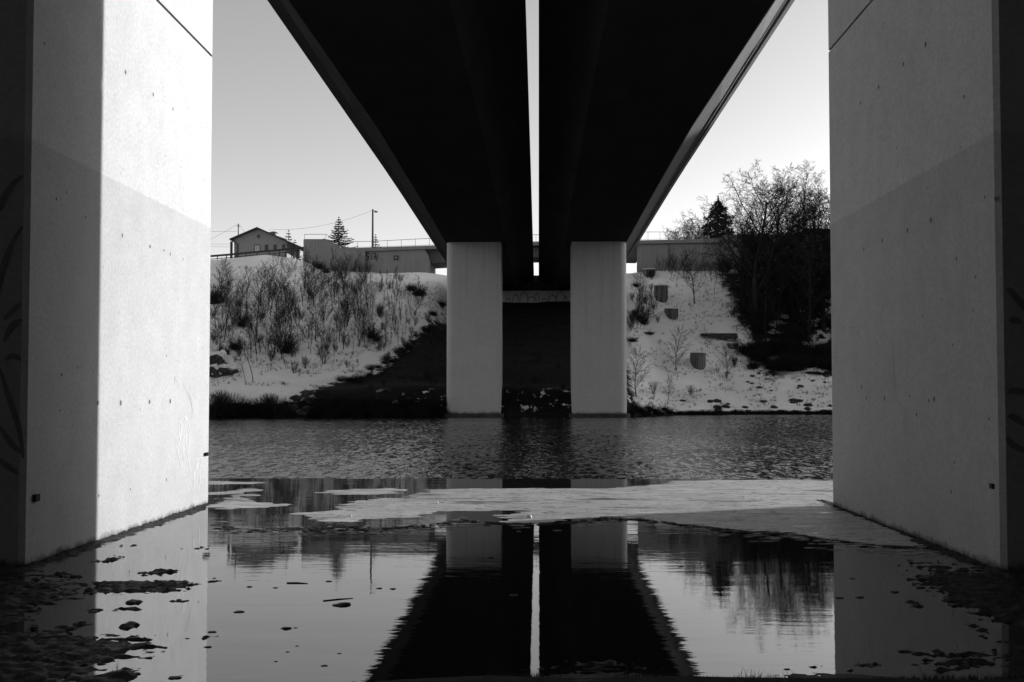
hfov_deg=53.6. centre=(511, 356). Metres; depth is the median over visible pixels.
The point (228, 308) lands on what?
bare tree
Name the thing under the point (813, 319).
young tree
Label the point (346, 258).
bare tree
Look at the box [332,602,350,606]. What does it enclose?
stone
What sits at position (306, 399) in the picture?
boulder
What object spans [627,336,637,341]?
thicket
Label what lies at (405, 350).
thicket
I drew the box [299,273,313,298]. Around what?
bare tree
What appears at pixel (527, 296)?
bridge abutment
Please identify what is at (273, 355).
shrub
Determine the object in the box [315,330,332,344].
bare sapling
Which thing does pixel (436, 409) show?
thicket
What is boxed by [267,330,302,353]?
thicket
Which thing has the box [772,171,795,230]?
birch tree
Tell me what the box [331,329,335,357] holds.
bare tree
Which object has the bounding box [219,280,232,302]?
bare tree
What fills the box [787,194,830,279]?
tall tree
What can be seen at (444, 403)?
thicket
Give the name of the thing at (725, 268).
bare sapling
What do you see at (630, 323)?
shrub
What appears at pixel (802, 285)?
young tree
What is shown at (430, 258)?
overpass
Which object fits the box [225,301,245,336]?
bare tree
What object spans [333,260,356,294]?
bare tree
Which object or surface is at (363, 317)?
bare tree
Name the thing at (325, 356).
shrub
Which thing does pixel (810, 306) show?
tall tree
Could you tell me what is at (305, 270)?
bare tree
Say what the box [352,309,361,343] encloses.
bare tree
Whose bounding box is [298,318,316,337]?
bare sapling
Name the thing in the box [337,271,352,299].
bare tree
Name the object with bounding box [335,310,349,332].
bare tree
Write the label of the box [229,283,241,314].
bare tree
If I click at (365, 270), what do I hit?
bare tree
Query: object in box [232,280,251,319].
bare tree
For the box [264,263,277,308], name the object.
bare tree
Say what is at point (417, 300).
bare sapling
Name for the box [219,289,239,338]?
bare tree
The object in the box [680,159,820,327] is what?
tall tree
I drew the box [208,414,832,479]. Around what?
river
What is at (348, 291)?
bare tree
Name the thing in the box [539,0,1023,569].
road bridge
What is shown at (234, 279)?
bare tree
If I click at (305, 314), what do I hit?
bare sapling
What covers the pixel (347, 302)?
bare tree
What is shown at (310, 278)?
bare tree
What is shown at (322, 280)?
bare tree
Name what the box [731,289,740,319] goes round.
bare tree
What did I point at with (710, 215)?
pine tree
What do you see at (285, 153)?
sky
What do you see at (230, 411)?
thicket
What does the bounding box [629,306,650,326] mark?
bare sapling
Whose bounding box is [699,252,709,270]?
bare tree
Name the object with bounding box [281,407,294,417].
thicket
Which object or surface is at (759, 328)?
thicket
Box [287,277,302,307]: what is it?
bare tree
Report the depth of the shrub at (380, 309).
145.65 m
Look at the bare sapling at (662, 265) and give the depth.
177.52 m
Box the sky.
[210,0,829,274]
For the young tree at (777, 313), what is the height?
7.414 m
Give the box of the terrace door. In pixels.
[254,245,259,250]
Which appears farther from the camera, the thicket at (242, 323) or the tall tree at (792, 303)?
the tall tree at (792, 303)
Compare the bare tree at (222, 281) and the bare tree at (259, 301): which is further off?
the bare tree at (222, 281)
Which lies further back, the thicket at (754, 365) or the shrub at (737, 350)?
the shrub at (737, 350)
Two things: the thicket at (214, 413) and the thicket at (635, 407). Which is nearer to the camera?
the thicket at (214, 413)
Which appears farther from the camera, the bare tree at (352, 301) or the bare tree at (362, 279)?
the bare tree at (362, 279)
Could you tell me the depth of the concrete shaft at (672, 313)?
157.81 m
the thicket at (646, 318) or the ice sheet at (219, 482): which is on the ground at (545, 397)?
the thicket at (646, 318)
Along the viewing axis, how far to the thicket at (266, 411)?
110.31 m
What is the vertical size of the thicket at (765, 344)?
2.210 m
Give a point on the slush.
(401, 529)
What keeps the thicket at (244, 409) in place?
on the ground at (545, 397)
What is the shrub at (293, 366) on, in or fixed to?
on the ground at (545, 397)
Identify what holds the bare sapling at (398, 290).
on the ground at (545, 397)
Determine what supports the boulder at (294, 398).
on the ground at (545, 397)
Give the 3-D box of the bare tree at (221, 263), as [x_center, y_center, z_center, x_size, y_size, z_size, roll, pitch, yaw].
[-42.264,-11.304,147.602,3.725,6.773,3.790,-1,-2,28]
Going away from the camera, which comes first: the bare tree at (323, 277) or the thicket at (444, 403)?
the thicket at (444, 403)
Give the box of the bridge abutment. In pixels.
[502,291,569,302]
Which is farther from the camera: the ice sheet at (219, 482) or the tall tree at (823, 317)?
the tall tree at (823, 317)
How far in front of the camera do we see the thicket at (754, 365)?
142.77 m
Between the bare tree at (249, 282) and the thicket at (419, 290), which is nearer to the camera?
the bare tree at (249, 282)
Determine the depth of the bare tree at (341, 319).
135.63 m
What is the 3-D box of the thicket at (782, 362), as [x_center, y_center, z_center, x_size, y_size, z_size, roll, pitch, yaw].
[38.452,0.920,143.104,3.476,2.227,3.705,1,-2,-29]
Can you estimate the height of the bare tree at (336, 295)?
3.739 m
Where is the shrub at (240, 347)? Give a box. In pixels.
[235,345,242,356]
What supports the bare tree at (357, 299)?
on the ground at (545, 397)
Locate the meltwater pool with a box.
[0,478,1023,681]
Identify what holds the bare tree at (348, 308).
on the ground at (545, 397)
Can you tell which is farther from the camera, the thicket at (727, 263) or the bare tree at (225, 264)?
the thicket at (727, 263)
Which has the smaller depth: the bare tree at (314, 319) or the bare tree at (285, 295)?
the bare tree at (314, 319)
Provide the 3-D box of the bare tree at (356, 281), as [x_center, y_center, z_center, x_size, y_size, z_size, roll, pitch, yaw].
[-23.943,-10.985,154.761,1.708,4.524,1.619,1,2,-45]
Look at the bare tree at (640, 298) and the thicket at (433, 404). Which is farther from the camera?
the bare tree at (640, 298)
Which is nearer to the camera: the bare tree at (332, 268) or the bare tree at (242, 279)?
the bare tree at (242, 279)
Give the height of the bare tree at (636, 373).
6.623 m
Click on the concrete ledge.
(725, 336)
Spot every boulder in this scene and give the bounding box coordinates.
[209,350,238,377]
[289,395,302,401]
[295,409,304,414]
[302,396,313,403]
[306,390,315,395]
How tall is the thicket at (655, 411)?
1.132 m
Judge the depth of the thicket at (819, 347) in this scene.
146.89 m
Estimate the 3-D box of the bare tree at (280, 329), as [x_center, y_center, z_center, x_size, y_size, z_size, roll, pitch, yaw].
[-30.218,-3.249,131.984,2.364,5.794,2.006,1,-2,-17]
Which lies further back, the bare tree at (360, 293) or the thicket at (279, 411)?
the bare tree at (360, 293)
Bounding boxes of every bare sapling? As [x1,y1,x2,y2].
[223,326,235,338]
[273,251,286,264]
[293,323,312,340]
[298,305,313,321]
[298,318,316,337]
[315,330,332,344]
[348,251,362,270]
[351,300,364,317]
[366,325,382,343]
[384,314,397,327]
[392,284,403,297]
[407,290,424,307]
[626,308,641,327]
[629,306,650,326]
[653,255,674,271]
[665,251,691,269]
[666,257,675,271]
[679,254,691,269]
[720,260,732,276]
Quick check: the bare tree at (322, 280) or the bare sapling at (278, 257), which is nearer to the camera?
the bare tree at (322, 280)
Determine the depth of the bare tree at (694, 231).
200.63 m
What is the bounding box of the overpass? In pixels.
[303,232,830,273]
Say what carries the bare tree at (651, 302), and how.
on the ground at (545, 397)
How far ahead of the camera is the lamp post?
197.64 m
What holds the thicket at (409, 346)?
on the ground at (545, 397)
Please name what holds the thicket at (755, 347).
on the ground at (545, 397)
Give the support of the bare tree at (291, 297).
on the ground at (545, 397)
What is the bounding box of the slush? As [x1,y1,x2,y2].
[210,517,946,555]
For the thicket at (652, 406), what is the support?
on the ground at (545, 397)
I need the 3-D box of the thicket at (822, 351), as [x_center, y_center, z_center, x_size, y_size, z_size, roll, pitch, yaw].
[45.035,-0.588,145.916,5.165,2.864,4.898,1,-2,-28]
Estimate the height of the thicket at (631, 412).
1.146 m
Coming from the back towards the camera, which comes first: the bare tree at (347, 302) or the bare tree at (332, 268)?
the bare tree at (332, 268)
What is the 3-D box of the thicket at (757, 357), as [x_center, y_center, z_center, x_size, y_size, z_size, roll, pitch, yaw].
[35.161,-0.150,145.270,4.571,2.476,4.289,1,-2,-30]
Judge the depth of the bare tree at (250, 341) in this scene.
128.76 m
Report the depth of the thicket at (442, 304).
156.48 m
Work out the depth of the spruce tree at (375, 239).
205.61 m
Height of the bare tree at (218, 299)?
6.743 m
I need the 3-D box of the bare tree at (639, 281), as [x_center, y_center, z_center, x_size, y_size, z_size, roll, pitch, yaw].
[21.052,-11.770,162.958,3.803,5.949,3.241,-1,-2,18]
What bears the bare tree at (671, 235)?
on the ground at (545, 397)
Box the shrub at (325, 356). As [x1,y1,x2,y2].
[315,342,332,363]
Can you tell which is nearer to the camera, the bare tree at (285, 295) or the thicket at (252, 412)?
the thicket at (252, 412)
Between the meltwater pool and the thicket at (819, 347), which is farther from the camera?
the thicket at (819, 347)
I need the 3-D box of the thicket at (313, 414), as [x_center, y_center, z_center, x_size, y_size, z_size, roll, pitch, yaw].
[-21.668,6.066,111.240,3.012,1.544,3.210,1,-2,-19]
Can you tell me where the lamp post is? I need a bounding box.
[372,209,377,246]
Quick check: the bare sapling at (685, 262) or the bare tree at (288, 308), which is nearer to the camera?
the bare tree at (288, 308)
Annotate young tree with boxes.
[735,267,759,321]
[753,261,781,335]
[767,295,788,338]
[772,266,793,334]
[785,262,814,317]
[811,288,820,328]
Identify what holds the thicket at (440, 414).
on the ground at (545, 397)
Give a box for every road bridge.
[0,0,533,567]
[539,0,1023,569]
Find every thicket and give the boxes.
[209,392,235,417]
[210,282,224,303]
[211,389,231,404]
[214,392,246,417]
[217,347,231,354]
[225,337,247,351]
[228,396,255,417]
[229,310,254,327]
[244,398,265,417]
[248,395,281,417]
[258,392,276,405]
[261,395,294,417]
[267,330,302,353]
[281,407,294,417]
[301,405,324,417]
[306,394,331,405]
[314,261,322,268]
[334,375,346,381]
[350,373,364,379]
[363,329,380,338]
[371,333,383,341]
[386,392,419,406]
[398,346,411,353]
[403,282,419,290]
[403,342,415,348]
[407,285,429,296]
[415,396,444,409]
[426,404,443,413]
[431,409,449,416]
[435,299,446,307]
[435,395,446,406]
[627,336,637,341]
[627,407,637,416]
[629,402,642,410]
[632,307,658,324]
[632,405,647,413]
[641,406,655,415]
[644,404,655,410]
[653,406,661,413]
[656,408,667,415]
[707,254,732,271]
[735,340,760,354]
[740,314,770,333]
[741,348,771,361]
[744,342,770,355]
[744,358,763,369]
[746,347,769,360]
[750,339,772,354]
[756,339,776,350]
[761,337,780,349]
[764,355,786,370]
[769,321,804,343]
[774,356,790,370]
[780,317,799,331]
[781,340,812,356]
[787,337,813,346]
[790,311,818,332]
[798,293,828,313]
[805,339,825,351]
[809,343,831,353]
[813,343,831,357]
[814,356,831,370]
[817,312,830,327]
[818,354,831,369]
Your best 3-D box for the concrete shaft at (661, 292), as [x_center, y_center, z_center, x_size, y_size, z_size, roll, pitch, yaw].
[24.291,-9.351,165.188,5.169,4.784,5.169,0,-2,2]
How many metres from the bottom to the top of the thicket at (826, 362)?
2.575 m
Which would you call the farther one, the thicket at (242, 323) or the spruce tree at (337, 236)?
the spruce tree at (337, 236)
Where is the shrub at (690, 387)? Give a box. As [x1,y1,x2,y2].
[686,384,693,394]
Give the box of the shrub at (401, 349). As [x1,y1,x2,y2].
[395,347,402,357]
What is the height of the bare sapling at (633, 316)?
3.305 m
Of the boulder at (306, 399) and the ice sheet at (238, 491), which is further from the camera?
the boulder at (306, 399)
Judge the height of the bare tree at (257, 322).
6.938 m
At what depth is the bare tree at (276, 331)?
127.43 m
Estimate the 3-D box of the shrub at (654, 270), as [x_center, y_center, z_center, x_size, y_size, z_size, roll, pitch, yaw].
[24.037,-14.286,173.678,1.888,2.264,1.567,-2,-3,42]
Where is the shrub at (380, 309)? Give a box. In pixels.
[375,305,383,316]
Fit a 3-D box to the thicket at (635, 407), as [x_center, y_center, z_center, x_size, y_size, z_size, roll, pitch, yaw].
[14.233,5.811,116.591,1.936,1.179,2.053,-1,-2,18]
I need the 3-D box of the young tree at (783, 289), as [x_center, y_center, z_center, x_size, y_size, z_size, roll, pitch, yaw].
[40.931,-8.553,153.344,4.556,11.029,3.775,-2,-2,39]
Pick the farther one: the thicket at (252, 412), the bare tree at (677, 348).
the bare tree at (677, 348)
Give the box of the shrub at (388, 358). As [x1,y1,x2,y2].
[383,355,391,367]
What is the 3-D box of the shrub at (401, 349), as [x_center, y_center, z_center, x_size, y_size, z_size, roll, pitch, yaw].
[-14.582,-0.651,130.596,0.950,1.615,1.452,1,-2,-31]
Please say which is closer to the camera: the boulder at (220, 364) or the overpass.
the boulder at (220, 364)
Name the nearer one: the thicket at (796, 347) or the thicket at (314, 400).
the thicket at (314, 400)
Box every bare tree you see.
[210,256,232,292]
[210,280,226,327]
[210,321,233,351]
[211,307,230,342]
[217,267,230,303]
[217,267,238,302]
[219,256,230,281]
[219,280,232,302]
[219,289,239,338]
[223,296,235,320]
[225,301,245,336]
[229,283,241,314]
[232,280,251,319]
[234,327,252,380]
[236,265,251,292]
[236,316,259,351]
[240,304,266,353]
[243,269,255,301]
[246,272,269,334]
[248,258,273,300]
[258,269,278,299]
[261,299,292,357]
[261,323,286,363]
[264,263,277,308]
[265,281,281,316]
[268,329,275,357]
[270,313,286,359]
[272,265,293,305]
[273,275,298,323]
[274,314,288,352]
[275,270,286,299]
[275,296,291,332]
[281,283,298,315]
[282,286,295,327]
[283,285,299,316]
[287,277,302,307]
[290,297,302,330]
[297,245,311,284]
[299,266,319,292]
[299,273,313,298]
[301,251,312,289]
[304,264,326,304]
[308,291,327,341]
[313,268,329,294]
[315,264,328,290]
[317,295,333,327]
[318,280,329,303]
[326,246,339,297]
[326,272,336,303]
[331,285,342,304]
[331,307,342,326]
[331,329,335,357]
[332,256,348,280]
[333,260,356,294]
[334,299,347,342]
[335,296,355,349]
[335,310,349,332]
[337,253,354,290]
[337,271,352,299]
[338,280,358,308]
[340,292,353,315]
[343,286,366,325]
[352,272,359,289]
[352,290,365,315]
[352,301,374,339]
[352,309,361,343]
[353,260,367,289]
[356,269,376,303]
[356,282,364,309]
[357,319,371,346]
[361,256,370,282]
[363,281,379,306]
[627,343,649,396]
[631,268,651,299]
[633,295,643,318]
[635,289,644,311]
[636,281,645,304]
[646,291,657,318]
[660,325,691,370]
[662,214,706,239]
[662,219,701,239]
[663,375,675,403]
[672,245,710,303]
[675,220,707,238]
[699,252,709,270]
[719,343,737,373]
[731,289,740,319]
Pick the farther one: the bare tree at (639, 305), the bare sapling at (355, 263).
the bare sapling at (355, 263)
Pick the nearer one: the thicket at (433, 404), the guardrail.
the thicket at (433, 404)
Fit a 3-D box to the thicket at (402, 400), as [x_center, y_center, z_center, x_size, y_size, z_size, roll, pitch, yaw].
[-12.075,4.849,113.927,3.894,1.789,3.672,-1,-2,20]
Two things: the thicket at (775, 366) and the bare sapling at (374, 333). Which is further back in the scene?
the thicket at (775, 366)
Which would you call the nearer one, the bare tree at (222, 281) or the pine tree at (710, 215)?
the bare tree at (222, 281)
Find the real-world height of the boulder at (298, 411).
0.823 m
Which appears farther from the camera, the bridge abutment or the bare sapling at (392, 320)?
the bridge abutment
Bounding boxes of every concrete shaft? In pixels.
[637,268,660,278]
[648,284,673,303]
[658,307,684,321]
[683,352,712,371]
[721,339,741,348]
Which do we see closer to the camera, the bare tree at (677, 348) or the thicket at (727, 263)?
the bare tree at (677, 348)
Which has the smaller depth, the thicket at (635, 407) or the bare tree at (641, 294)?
the thicket at (635, 407)
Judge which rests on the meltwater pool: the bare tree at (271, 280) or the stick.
the stick
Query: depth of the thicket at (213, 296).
145.77 m
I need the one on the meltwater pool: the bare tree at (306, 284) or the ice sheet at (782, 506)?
the ice sheet at (782, 506)
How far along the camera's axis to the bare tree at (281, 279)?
151.36 m
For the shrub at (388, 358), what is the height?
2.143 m
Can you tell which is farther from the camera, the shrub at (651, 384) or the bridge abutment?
the bridge abutment
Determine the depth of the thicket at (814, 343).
148.08 m
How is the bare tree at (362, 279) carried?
on the ground at (545, 397)
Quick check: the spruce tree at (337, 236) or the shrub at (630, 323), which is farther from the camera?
the spruce tree at (337, 236)
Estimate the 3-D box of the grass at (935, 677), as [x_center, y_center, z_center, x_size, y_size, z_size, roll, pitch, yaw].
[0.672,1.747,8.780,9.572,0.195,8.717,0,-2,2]
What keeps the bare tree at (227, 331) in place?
on the ground at (545, 397)
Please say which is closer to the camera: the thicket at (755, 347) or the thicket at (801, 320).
the thicket at (755, 347)
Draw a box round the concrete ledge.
[700,333,737,340]
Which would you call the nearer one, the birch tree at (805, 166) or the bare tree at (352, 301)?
the bare tree at (352, 301)
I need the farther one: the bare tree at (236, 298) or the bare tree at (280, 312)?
the bare tree at (236, 298)
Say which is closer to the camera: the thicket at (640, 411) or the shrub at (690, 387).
the thicket at (640, 411)
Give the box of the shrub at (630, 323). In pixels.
[626,319,634,329]
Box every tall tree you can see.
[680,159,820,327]
[692,198,783,314]
[727,170,829,322]
[737,198,829,319]
[754,197,830,343]
[777,182,830,331]
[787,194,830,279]
[798,186,830,279]
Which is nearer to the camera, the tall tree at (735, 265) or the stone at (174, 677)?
the stone at (174, 677)
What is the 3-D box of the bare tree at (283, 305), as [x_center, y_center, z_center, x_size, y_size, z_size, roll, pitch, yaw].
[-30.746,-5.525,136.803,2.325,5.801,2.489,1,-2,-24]
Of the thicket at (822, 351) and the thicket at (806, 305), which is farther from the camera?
the thicket at (806, 305)
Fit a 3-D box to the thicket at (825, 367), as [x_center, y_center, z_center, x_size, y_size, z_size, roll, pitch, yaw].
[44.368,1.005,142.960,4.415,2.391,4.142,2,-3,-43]
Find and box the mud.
[0,498,1023,681]
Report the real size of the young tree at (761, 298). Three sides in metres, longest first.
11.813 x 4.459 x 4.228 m
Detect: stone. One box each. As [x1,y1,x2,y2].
[168,676,181,679]
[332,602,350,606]
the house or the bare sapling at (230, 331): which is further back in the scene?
the house
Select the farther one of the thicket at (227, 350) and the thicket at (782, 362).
the thicket at (782, 362)
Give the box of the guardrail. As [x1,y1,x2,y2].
[210,247,303,259]
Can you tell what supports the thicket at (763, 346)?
on the ground at (545, 397)
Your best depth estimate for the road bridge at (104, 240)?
11.13 m
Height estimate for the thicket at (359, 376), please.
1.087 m
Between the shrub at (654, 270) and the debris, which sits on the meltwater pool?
the debris
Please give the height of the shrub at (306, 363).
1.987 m
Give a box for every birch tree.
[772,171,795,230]
[789,159,819,225]
[807,176,829,229]
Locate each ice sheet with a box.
[207,494,290,508]
[208,481,266,484]
[208,489,262,494]
[290,480,922,545]
[314,488,406,494]
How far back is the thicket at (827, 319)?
155.37 m
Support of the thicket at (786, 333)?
on the ground at (545, 397)
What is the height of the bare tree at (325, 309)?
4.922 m
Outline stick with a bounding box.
[323,598,352,600]
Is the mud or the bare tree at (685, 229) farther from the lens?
the bare tree at (685, 229)
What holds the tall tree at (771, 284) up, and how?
on the ground at (545, 397)
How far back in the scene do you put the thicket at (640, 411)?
116.62 m
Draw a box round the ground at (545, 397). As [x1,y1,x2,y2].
[209,255,1023,681]
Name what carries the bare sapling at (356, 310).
on the ground at (545, 397)
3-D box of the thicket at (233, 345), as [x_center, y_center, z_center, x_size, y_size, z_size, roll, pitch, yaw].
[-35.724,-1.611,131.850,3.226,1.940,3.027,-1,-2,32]
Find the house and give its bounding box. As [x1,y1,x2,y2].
[229,227,302,259]
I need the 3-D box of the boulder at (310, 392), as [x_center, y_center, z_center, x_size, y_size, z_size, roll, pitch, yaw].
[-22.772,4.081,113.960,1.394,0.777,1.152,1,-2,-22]
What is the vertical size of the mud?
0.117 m
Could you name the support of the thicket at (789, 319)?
on the ground at (545, 397)
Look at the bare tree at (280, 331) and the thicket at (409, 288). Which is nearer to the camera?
the bare tree at (280, 331)
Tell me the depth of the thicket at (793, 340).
148.59 m
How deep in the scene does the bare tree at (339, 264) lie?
160.04 m
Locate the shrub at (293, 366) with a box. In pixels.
[290,362,300,371]
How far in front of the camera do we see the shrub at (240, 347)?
129.10 m
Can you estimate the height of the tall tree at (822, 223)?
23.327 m
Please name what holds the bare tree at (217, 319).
on the ground at (545, 397)
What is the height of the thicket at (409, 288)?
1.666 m
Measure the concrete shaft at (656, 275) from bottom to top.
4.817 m
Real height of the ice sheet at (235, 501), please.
0.019 m
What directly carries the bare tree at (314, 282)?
on the ground at (545, 397)
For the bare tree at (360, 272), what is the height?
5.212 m
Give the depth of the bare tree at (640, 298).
153.64 m
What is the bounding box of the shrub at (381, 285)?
[375,280,386,291]
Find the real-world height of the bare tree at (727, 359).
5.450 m
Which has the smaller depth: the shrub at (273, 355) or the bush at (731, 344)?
the shrub at (273, 355)
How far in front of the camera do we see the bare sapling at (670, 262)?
176.42 m
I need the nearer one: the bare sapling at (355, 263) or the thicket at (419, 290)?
the thicket at (419, 290)
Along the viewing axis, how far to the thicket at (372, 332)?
138.08 m
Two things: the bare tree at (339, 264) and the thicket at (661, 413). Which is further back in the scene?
the bare tree at (339, 264)
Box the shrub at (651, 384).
[649,382,657,393]
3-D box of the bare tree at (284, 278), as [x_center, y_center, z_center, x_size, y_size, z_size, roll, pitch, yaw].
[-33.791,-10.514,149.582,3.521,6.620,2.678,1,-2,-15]
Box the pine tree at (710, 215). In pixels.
[701,195,734,238]
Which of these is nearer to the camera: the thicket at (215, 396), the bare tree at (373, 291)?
the thicket at (215, 396)
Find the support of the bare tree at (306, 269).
on the ground at (545, 397)
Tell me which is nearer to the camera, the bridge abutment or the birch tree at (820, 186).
the bridge abutment
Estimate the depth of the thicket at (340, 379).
122.15 m
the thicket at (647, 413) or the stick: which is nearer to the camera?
the stick
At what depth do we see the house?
202.25 m
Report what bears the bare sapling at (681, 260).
on the ground at (545, 397)
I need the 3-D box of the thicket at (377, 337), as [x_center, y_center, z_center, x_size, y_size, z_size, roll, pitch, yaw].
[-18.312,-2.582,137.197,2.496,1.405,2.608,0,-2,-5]
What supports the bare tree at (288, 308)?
on the ground at (545, 397)
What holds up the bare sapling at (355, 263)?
on the ground at (545, 397)
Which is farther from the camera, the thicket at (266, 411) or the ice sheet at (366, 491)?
the thicket at (266, 411)
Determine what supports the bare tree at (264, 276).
on the ground at (545, 397)
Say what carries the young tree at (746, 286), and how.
on the ground at (545, 397)
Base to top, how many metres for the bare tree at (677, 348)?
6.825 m
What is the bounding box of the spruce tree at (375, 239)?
[371,234,379,246]
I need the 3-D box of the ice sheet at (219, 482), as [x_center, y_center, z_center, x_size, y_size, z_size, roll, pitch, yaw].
[-4.434,1.978,15.948,1.295,0.015,0.700,0,-2,2]
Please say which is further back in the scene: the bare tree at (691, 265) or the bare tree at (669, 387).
the bare tree at (691, 265)
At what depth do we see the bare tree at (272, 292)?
143.93 m
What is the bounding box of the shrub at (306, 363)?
[301,354,310,367]
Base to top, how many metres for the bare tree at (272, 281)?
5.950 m
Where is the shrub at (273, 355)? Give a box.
[266,349,275,360]
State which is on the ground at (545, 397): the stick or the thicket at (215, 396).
the thicket at (215, 396)
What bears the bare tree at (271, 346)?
on the ground at (545, 397)
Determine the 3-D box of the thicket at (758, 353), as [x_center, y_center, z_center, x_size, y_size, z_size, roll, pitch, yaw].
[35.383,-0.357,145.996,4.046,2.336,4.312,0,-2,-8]
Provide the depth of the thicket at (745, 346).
147.19 m
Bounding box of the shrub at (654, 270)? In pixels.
[646,269,656,278]
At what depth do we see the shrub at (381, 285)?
158.00 m
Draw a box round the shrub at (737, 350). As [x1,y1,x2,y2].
[733,344,743,355]
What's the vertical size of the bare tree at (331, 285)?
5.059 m
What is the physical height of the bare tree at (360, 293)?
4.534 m
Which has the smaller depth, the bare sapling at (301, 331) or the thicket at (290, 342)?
the thicket at (290, 342)
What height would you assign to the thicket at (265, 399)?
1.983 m
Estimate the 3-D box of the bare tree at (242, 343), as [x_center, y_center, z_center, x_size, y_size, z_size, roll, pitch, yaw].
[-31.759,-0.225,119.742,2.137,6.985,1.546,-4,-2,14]
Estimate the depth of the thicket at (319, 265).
177.06 m
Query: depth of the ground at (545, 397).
137.56 m
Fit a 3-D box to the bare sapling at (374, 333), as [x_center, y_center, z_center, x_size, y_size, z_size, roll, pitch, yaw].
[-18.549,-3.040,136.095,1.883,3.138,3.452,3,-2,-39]
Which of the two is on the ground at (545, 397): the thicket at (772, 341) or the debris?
the thicket at (772, 341)
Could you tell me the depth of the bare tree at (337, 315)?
139.66 m
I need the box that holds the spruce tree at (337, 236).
[327,217,356,247]
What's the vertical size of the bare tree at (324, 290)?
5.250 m
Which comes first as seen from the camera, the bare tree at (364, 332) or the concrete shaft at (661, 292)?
the bare tree at (364, 332)
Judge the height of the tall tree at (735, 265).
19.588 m
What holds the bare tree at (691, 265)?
on the ground at (545, 397)
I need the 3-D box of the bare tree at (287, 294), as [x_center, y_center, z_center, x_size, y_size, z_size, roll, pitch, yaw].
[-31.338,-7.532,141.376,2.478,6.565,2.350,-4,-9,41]
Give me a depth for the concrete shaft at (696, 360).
141.33 m
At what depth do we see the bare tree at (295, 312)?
138.69 m
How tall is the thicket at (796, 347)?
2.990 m

